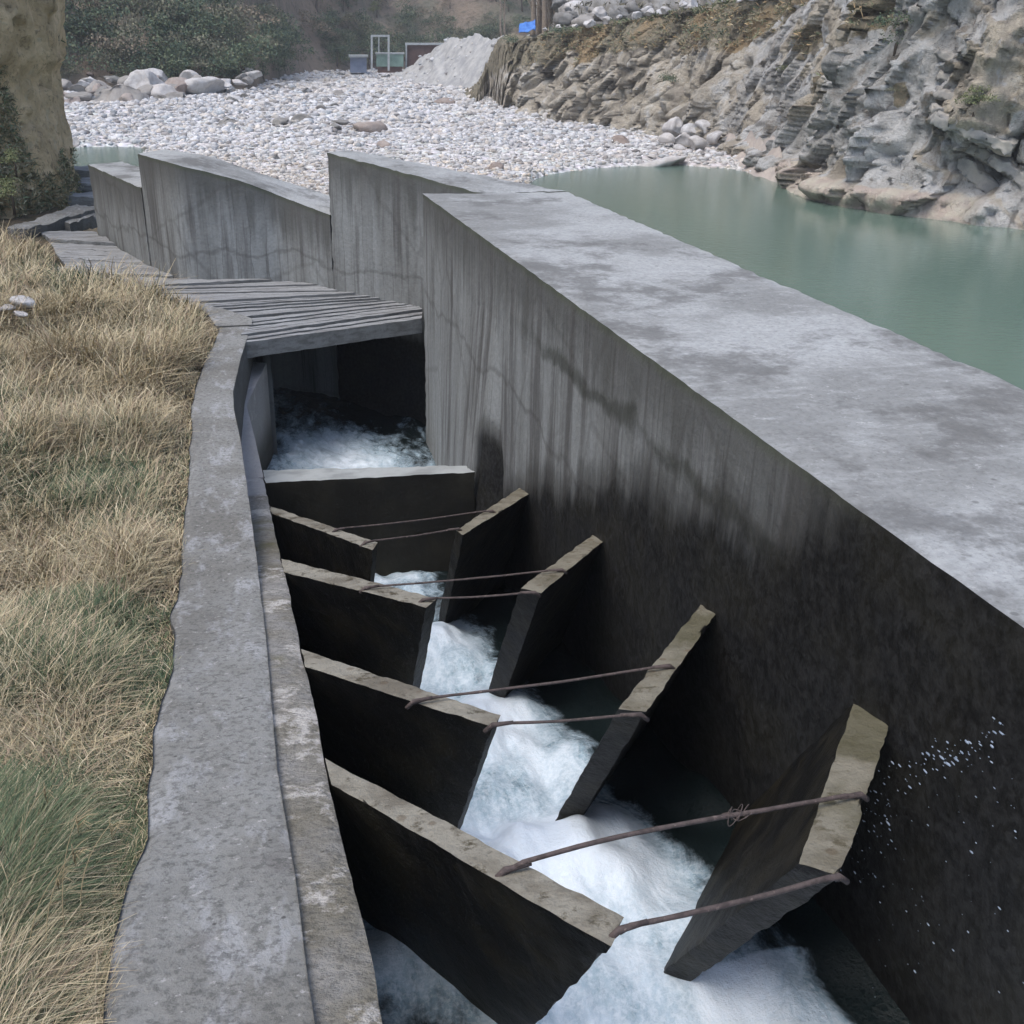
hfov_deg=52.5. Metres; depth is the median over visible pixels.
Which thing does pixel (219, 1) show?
shrub
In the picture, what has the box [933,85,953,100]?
rock
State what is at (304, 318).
deck plank
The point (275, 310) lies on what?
deck plank
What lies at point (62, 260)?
deck plank
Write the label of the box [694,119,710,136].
boulder
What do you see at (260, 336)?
deck plank
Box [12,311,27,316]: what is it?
boulder
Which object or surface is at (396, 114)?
boulder
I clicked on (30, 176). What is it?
outcrop scrub
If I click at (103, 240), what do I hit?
deck plank
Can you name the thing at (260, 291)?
deck plank
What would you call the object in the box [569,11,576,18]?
boulder
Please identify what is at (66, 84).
boulder
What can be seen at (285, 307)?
deck plank
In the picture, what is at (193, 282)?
deck plank
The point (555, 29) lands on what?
shrub
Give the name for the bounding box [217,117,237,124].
boulder
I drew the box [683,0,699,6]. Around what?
boulder
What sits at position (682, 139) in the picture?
boulder
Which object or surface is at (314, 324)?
deck plank
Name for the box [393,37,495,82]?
heap stones
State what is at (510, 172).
boulder
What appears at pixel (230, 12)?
shrub
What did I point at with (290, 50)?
shrub
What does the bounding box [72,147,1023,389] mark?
river
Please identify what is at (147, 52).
shrub
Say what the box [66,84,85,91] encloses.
boulder
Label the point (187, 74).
boulder
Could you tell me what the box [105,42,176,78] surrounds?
shrub
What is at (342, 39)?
shrub
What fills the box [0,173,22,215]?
shrub
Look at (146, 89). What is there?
boulder
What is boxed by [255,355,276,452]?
channel wall
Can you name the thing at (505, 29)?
shrub
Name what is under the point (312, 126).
boulder
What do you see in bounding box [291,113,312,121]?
boulder
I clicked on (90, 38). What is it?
shrub
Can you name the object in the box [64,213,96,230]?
concrete slab
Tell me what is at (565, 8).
boulder
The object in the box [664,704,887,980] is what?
baffle slab
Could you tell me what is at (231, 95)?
boulder
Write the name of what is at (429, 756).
baffle slab
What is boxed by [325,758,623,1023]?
baffle slab
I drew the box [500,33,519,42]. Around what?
shrub
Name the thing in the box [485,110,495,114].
boulder
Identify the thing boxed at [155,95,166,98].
boulder
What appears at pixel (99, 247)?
deck plank
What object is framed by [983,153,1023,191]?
rock ledge
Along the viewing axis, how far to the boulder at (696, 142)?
47.91 m
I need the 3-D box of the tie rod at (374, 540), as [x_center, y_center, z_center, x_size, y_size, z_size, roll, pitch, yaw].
[-0.760,0.194,7.943,0.853,0.086,0.023,-11,27,-24]
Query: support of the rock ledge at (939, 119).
attached to the cliff
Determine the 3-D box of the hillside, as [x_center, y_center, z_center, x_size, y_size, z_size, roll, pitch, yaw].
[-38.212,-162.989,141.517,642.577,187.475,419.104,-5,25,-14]
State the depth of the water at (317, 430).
14.51 m
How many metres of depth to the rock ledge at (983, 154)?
31.83 m
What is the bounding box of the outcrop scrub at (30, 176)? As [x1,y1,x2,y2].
[0,36,83,218]
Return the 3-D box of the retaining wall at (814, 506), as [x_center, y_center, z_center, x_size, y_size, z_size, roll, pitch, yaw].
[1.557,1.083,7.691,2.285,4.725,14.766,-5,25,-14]
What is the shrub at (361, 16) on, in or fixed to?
on the hillside
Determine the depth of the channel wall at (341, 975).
3.91 m
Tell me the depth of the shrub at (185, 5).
88.03 m
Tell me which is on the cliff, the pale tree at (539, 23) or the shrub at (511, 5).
the pale tree at (539, 23)
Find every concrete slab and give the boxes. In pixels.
[7,204,94,239]
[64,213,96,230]
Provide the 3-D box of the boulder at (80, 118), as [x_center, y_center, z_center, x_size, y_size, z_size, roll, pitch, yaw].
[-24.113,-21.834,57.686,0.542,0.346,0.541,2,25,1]
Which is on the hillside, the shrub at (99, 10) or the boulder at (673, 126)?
the shrub at (99, 10)
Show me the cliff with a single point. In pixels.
(881, 150)
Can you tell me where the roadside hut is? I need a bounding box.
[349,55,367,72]
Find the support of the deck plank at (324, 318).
on the culvert roof
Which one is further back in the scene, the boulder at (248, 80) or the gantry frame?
the gantry frame
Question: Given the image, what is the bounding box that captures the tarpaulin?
[519,20,535,32]
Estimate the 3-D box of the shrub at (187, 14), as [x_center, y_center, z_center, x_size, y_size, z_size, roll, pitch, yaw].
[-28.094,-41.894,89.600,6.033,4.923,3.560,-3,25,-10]
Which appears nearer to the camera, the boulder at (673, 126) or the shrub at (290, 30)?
the boulder at (673, 126)
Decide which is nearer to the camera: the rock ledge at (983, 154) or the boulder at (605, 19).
the rock ledge at (983, 154)
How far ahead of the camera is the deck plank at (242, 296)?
14.60 m
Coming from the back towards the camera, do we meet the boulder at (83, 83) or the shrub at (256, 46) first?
the shrub at (256, 46)
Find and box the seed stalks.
[19,783,132,953]
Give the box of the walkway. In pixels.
[103,326,314,1023]
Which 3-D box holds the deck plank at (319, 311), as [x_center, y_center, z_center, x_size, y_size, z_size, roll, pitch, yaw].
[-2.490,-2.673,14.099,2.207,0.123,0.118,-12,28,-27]
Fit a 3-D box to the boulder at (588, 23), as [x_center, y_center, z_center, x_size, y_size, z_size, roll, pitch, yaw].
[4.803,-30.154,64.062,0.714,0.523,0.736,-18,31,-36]
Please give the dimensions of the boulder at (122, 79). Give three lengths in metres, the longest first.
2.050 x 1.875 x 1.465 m
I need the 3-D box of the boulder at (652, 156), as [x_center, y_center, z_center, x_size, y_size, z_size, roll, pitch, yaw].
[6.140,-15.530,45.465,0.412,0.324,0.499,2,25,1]
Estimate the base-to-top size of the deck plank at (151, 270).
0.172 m
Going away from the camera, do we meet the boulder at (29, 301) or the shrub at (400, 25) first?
the boulder at (29, 301)
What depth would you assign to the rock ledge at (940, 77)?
32.41 m
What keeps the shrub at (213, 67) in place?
on the hillside
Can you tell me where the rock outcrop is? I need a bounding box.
[0,0,76,218]
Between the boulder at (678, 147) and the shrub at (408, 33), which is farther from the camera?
the shrub at (408, 33)
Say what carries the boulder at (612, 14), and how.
on the stony slope
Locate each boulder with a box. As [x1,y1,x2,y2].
[0,304,15,311]
[9,295,35,308]
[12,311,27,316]
[61,79,72,90]
[64,92,93,101]
[64,96,80,102]
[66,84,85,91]
[72,137,79,145]
[73,116,83,120]
[76,79,89,87]
[78,76,94,82]
[85,80,111,91]
[92,83,108,90]
[93,84,149,101]
[94,86,107,95]
[103,75,119,83]
[117,75,128,84]
[119,93,133,101]
[124,69,164,89]
[137,84,152,95]
[148,68,167,81]
[150,83,176,96]
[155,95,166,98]
[164,77,186,89]
[165,92,184,98]
[175,83,187,93]
[179,70,198,78]
[185,76,224,94]
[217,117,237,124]
[222,78,230,83]
[223,82,231,87]
[227,94,240,97]
[232,79,247,84]
[235,73,246,78]
[241,76,253,84]
[246,70,262,78]
[257,101,270,105]
[272,117,289,124]
[274,83,284,86]
[280,161,291,164]
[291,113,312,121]
[308,124,319,129]
[315,104,326,108]
[321,82,335,85]
[323,127,332,131]
[328,123,341,129]
[332,90,343,95]
[332,119,349,124]
[352,121,387,132]
[365,108,378,111]
[370,93,380,97]
[377,140,390,147]
[388,112,399,116]
[434,98,454,103]
[451,90,462,94]
[452,163,460,167]
[458,158,466,162]
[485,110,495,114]
[489,162,503,168]
[504,171,515,174]
[535,156,543,160]
[538,122,548,125]
[551,0,567,12]
[553,12,572,26]
[558,6,571,12]
[564,0,587,10]
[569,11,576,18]
[571,14,593,26]
[583,19,595,27]
[592,6,607,21]
[596,129,606,133]
[602,16,612,24]
[604,143,614,147]
[608,10,621,20]
[612,135,628,143]
[616,7,628,18]
[624,0,642,15]
[624,143,634,146]
[632,11,641,19]
[636,156,686,166]
[640,6,651,15]
[643,2,653,15]
[644,8,653,15]
[647,154,656,158]
[658,133,675,142]
[660,6,670,13]
[661,117,683,136]
[673,144,685,149]
[674,132,690,147]
[679,0,687,7]
[680,123,696,135]
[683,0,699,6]
[688,135,706,150]
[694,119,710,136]
[706,130,722,144]
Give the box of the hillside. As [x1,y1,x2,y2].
[61,0,530,89]
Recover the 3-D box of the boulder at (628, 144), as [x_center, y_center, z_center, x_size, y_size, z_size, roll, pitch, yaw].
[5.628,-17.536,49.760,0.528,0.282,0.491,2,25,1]
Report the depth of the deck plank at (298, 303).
14.36 m
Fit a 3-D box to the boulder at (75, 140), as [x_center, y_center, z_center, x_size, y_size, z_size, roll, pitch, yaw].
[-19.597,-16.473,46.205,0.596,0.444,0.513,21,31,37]
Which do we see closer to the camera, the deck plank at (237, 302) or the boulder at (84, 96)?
the deck plank at (237, 302)
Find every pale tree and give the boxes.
[495,0,504,36]
[499,0,507,34]
[527,0,536,34]
[536,0,547,32]
[536,0,547,34]
[547,0,552,26]
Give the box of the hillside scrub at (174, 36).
[60,0,530,79]
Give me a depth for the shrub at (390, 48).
144.22 m
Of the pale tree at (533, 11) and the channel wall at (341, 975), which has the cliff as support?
the pale tree at (533, 11)
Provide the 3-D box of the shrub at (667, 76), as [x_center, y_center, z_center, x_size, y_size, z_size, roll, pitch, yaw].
[8.796,-22.778,55.500,2.350,1.458,1.109,-5,25,-14]
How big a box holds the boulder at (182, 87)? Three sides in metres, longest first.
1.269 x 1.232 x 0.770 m
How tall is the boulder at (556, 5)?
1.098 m
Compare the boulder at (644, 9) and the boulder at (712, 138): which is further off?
the boulder at (644, 9)
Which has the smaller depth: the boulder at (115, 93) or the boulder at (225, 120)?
the boulder at (225, 120)
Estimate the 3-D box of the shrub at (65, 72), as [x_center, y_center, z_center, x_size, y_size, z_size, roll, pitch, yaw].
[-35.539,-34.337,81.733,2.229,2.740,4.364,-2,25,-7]
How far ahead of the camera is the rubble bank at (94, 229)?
21.65 m
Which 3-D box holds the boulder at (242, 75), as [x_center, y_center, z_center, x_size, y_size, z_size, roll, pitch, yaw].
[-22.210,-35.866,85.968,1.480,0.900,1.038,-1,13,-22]
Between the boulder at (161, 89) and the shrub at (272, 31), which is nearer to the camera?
the boulder at (161, 89)
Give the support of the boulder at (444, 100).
on the riverbed
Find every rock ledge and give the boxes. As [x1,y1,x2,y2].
[927,110,1019,156]
[928,103,951,114]
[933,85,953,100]
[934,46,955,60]
[935,70,949,82]
[957,157,998,193]
[963,143,1017,167]
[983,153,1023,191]
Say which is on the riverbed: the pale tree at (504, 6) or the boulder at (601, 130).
the boulder at (601, 130)
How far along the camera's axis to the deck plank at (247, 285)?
15.24 m
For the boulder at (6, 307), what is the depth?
11.78 m
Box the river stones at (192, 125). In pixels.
[64,68,750,194]
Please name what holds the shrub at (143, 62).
on the hillside
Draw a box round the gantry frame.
[371,35,389,70]
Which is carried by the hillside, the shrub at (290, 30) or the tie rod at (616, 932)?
the shrub at (290, 30)
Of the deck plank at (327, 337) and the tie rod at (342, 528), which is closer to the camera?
the tie rod at (342, 528)
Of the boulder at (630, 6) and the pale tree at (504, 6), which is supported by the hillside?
the pale tree at (504, 6)
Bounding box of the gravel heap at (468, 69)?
[394,33,529,87]
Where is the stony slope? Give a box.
[536,0,715,30]
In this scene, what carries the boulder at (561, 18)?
on the stony slope
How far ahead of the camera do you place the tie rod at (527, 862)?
3.51 m
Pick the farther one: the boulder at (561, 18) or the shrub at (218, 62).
the shrub at (218, 62)
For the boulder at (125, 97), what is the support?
on the riverbed
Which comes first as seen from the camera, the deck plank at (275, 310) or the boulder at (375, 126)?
the deck plank at (275, 310)
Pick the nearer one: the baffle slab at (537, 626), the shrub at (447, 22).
the baffle slab at (537, 626)
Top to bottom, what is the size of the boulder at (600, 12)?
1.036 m
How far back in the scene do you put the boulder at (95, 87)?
76.20 m
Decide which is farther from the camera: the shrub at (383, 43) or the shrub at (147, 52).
the shrub at (383, 43)
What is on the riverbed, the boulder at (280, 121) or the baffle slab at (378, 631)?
the boulder at (280, 121)
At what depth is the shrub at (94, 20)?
85.05 m
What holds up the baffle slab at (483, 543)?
attached to the retaining wall at (814, 506)
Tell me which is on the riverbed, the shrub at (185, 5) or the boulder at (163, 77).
the boulder at (163, 77)
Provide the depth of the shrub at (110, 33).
85.33 m
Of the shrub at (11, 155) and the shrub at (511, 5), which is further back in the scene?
the shrub at (511, 5)
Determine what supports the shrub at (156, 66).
on the hillside
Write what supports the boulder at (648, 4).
on the stony slope
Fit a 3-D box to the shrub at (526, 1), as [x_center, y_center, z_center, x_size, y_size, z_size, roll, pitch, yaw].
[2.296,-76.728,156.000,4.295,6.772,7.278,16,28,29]
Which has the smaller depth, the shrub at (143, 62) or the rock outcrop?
the rock outcrop
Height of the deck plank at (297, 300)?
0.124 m
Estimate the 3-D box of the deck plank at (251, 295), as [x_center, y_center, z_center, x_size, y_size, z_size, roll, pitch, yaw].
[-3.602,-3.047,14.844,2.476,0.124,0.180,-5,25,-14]
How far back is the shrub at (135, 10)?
89.22 m
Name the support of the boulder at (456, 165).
on the riverbed
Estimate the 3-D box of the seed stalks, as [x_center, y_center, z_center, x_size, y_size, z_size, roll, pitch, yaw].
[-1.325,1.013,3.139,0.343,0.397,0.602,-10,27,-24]
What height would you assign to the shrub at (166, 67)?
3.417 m
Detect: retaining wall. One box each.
[88,161,150,265]
[138,149,339,397]
[327,150,565,423]
[422,192,1023,1023]
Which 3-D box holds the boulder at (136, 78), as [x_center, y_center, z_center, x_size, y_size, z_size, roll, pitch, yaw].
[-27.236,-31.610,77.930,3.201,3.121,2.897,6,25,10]
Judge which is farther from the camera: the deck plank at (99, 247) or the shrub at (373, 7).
the shrub at (373, 7)
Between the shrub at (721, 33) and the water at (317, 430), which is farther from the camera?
the shrub at (721, 33)
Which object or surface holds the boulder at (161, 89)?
on the riverbed
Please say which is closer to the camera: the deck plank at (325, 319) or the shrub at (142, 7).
the deck plank at (325, 319)
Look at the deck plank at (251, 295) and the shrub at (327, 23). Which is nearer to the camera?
the deck plank at (251, 295)
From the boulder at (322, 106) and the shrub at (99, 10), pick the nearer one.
the boulder at (322, 106)
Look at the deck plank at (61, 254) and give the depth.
17.07 m
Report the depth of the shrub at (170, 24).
88.26 m
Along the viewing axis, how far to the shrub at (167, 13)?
87.39 m
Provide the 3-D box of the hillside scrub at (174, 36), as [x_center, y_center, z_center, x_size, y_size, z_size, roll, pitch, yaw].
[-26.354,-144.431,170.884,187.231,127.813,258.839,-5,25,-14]
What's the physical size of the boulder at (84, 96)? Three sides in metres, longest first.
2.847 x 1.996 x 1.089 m
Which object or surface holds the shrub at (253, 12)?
on the hillside
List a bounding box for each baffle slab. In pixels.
[270,506,377,581]
[281,559,436,687]
[301,649,500,828]
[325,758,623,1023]
[438,488,528,622]
[489,535,602,697]
[555,605,714,820]
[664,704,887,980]
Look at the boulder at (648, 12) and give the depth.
60.15 m
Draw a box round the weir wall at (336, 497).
[263,465,474,575]
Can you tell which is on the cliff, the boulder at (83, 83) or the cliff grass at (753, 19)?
the cliff grass at (753, 19)
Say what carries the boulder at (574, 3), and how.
on the stony slope
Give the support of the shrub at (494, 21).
on the hillside
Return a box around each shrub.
[0,146,22,176]
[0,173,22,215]
[60,63,78,78]
[62,32,77,67]
[68,0,129,52]
[70,12,116,40]
[70,25,117,51]
[74,0,144,19]
[77,38,135,73]
[81,22,148,65]
[92,12,148,60]
[97,24,114,40]
[100,40,165,57]
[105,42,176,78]
[119,0,207,38]
[124,0,154,14]
[124,50,168,69]
[127,42,200,76]
[131,0,190,31]
[131,56,154,70]
[146,0,183,27]
[146,2,216,26]
[148,0,203,38]
[153,21,215,51]
[154,0,221,27]
[177,0,261,35]
[184,1,251,50]
[188,36,242,76]
[199,50,238,76]
[202,3,281,38]
[204,0,248,25]
[209,32,281,69]
[220,31,281,74]
[230,55,258,73]
[257,0,284,23]
[259,25,282,41]
[259,45,282,79]
[281,17,303,46]
[281,45,307,72]
[313,29,357,56]
[318,18,357,43]
[324,39,349,67]
[336,0,349,11]
[343,0,357,9]
[350,8,372,38]
[357,35,384,51]
[360,32,387,68]
[362,20,391,34]
[368,0,380,17]
[368,38,405,52]
[382,28,422,54]
[385,22,416,40]
[390,25,423,42]
[421,26,452,42]
[438,18,456,30]
[457,25,480,38]
[473,15,513,37]
[482,24,498,39]
[498,23,512,35]
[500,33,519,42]
[501,0,518,11]
[521,0,530,11]
[550,23,572,42]
[657,71,678,85]
[680,37,701,55]
[683,21,724,39]
[871,7,913,55]
[884,86,908,95]
[955,82,1000,116]
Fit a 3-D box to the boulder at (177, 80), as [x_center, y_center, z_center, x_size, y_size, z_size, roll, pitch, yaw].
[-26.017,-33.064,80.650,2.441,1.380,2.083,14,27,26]
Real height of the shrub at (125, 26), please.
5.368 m
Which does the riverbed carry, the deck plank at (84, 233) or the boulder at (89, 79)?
the boulder at (89, 79)
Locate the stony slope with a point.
(615, 5)
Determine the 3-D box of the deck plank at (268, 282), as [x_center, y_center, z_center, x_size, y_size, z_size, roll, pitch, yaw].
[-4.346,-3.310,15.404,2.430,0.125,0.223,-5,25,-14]
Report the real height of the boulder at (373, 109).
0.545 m
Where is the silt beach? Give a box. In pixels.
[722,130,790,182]
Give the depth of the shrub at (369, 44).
139.19 m
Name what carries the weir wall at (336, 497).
on the channel floor
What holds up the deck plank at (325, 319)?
on the culvert roof
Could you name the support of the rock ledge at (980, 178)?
attached to the cliff
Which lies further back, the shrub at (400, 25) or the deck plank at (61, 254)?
the shrub at (400, 25)
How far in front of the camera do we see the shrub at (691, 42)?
54.37 m
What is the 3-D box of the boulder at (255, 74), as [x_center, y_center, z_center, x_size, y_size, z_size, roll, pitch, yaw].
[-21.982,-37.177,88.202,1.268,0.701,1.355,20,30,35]
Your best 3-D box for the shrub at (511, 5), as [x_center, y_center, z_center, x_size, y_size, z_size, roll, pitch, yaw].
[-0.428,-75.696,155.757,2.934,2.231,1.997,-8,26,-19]
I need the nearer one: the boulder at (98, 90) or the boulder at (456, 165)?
the boulder at (456, 165)
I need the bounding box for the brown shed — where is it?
[405,43,441,67]
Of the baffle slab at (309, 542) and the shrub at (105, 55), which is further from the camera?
the shrub at (105, 55)
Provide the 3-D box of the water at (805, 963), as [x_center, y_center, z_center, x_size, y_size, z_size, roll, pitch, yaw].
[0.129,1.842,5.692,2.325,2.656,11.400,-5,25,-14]
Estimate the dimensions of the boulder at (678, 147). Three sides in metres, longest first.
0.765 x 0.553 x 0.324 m
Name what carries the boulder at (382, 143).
on the riverbed
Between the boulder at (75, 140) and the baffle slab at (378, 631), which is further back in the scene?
the boulder at (75, 140)
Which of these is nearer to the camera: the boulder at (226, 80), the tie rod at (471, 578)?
the tie rod at (471, 578)
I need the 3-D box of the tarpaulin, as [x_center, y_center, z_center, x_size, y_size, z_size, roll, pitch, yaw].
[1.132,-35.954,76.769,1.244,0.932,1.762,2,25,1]
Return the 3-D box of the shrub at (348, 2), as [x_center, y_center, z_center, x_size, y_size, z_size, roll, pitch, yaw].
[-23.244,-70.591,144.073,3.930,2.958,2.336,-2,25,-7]
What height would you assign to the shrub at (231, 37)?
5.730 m
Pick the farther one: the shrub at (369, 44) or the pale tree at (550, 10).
the shrub at (369, 44)
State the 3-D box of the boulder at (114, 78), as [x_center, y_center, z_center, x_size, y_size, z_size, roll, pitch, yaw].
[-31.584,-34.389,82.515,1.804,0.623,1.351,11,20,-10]
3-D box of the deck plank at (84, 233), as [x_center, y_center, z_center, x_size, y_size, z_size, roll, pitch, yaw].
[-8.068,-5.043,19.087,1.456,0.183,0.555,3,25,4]
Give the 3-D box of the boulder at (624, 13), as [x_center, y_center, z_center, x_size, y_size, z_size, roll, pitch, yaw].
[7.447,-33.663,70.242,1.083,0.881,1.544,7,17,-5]
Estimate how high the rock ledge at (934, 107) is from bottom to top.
0.742 m
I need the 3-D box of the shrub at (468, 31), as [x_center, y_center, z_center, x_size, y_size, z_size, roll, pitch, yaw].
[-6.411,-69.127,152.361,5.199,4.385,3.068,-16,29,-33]
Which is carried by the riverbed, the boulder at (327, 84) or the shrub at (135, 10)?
the boulder at (327, 84)
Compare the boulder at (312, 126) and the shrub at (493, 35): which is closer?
the boulder at (312, 126)
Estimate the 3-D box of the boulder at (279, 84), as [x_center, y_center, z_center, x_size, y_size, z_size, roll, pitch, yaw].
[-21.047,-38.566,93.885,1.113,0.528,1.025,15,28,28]
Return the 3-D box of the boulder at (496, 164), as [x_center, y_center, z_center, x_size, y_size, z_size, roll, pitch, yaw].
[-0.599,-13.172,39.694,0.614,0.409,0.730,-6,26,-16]
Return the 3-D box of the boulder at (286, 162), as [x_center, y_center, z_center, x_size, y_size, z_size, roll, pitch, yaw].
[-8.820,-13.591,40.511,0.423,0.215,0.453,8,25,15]
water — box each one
[267,387,435,470]
[362,570,911,1023]
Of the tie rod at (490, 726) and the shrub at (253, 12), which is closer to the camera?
the tie rod at (490, 726)
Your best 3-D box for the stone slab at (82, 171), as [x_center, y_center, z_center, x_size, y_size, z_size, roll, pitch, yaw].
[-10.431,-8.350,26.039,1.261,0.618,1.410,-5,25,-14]
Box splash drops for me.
[835,717,1023,992]
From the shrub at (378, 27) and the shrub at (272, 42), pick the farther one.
the shrub at (378, 27)
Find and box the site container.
[375,52,403,72]
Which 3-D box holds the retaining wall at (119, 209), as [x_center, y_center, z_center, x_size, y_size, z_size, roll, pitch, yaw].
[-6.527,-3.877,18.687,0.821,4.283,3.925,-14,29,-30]
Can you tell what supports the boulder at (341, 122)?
on the riverbed
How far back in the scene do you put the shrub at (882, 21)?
33.71 m
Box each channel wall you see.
[241,362,381,1023]
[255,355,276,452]
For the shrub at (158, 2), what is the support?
on the hillside
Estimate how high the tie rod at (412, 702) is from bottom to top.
0.054 m
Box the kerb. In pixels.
[48,266,254,361]
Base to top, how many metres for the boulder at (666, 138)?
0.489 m
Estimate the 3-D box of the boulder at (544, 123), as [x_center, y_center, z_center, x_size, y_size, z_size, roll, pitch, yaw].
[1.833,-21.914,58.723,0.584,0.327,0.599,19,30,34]
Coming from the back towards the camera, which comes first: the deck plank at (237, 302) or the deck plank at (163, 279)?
the deck plank at (163, 279)
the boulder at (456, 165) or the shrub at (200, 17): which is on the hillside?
the shrub at (200, 17)
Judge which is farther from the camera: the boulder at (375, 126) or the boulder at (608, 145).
the boulder at (375, 126)
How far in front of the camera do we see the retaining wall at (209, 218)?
15.50 m
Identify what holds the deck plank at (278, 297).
on the culvert roof
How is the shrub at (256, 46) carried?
on the hillside
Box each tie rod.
[332,510,495,531]
[359,527,461,547]
[359,568,567,593]
[405,664,676,709]
[418,591,540,602]
[483,712,649,733]
[493,791,869,881]
[609,873,849,938]
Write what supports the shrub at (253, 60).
on the hillside
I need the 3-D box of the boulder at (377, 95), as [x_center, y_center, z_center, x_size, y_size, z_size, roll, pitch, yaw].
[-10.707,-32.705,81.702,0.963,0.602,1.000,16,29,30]
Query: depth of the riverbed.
49.16 m
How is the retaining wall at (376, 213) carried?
on the riverbed
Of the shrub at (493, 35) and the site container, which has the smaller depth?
the site container
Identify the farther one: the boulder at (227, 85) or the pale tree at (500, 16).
the pale tree at (500, 16)
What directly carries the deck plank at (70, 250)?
on the culvert roof
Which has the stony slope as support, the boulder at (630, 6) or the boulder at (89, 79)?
the boulder at (630, 6)
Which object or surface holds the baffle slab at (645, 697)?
attached to the retaining wall at (814, 506)
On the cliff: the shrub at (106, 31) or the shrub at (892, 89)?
the shrub at (892, 89)
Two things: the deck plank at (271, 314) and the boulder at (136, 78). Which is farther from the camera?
the boulder at (136, 78)
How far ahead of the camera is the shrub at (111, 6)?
93.81 m
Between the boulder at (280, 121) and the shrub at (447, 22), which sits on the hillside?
the shrub at (447, 22)
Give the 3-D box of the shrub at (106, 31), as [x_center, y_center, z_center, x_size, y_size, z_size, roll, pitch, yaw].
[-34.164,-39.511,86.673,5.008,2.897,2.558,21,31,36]
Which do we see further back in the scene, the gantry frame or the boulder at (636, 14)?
the gantry frame
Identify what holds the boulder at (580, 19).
on the stony slope
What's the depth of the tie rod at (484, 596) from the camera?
6.32 m
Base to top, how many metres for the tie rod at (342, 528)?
0.087 m
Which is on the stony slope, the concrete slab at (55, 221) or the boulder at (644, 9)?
the boulder at (644, 9)
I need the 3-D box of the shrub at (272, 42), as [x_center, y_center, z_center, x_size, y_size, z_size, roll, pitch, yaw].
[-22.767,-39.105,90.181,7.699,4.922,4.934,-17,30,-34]
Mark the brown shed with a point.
(414, 51)
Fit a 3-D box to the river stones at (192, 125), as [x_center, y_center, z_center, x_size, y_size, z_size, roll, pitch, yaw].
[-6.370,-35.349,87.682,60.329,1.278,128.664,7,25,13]
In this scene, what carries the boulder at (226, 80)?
on the riverbed
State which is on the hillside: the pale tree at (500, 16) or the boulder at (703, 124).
the pale tree at (500, 16)
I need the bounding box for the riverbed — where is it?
[65,69,739,194]
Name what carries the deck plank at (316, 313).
on the culvert roof
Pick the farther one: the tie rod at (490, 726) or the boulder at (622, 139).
the boulder at (622, 139)
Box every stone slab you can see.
[65,191,93,205]
[74,166,89,177]
[77,177,91,192]
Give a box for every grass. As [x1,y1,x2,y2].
[529,0,700,27]
[531,0,881,75]
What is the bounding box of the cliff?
[464,0,1023,229]
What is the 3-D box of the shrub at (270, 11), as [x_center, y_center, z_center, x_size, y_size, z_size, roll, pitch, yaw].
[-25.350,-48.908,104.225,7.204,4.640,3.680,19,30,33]
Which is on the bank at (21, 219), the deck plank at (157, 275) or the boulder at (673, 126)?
the deck plank at (157, 275)
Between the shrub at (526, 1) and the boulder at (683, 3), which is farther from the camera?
the shrub at (526, 1)
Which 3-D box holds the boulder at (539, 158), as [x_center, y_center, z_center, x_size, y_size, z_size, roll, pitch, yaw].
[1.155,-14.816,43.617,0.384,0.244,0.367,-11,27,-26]
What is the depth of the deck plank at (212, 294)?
14.86 m
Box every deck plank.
[41,231,101,237]
[44,234,115,245]
[51,243,123,251]
[53,247,136,258]
[55,251,145,264]
[59,257,153,267]
[63,262,157,269]
[68,266,164,272]
[78,269,172,278]
[105,277,176,278]
[120,278,189,282]
[134,279,273,286]
[147,282,316,289]
[157,289,337,293]
[159,286,329,290]
[165,292,308,296]
[180,292,333,298]
[185,292,338,299]
[187,292,354,303]
[203,295,358,304]
[210,295,369,306]
[218,297,379,309]
[222,281,294,284]
[229,300,384,312]
[238,303,360,314]
[241,308,421,335]
[242,301,395,317]
[244,306,419,330]
[246,312,421,339]
[246,316,421,357]
[248,306,413,328]
[252,303,398,319]
[252,303,406,322]
[252,304,413,326]
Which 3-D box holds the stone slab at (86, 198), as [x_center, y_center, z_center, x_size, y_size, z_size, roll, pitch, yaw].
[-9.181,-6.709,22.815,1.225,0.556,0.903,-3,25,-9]
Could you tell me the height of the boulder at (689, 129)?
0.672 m
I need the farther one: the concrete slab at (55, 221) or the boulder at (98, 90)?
the boulder at (98, 90)
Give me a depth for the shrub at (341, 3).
142.18 m
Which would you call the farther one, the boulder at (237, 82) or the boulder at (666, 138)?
the boulder at (237, 82)
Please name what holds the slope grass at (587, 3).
on the stony slope

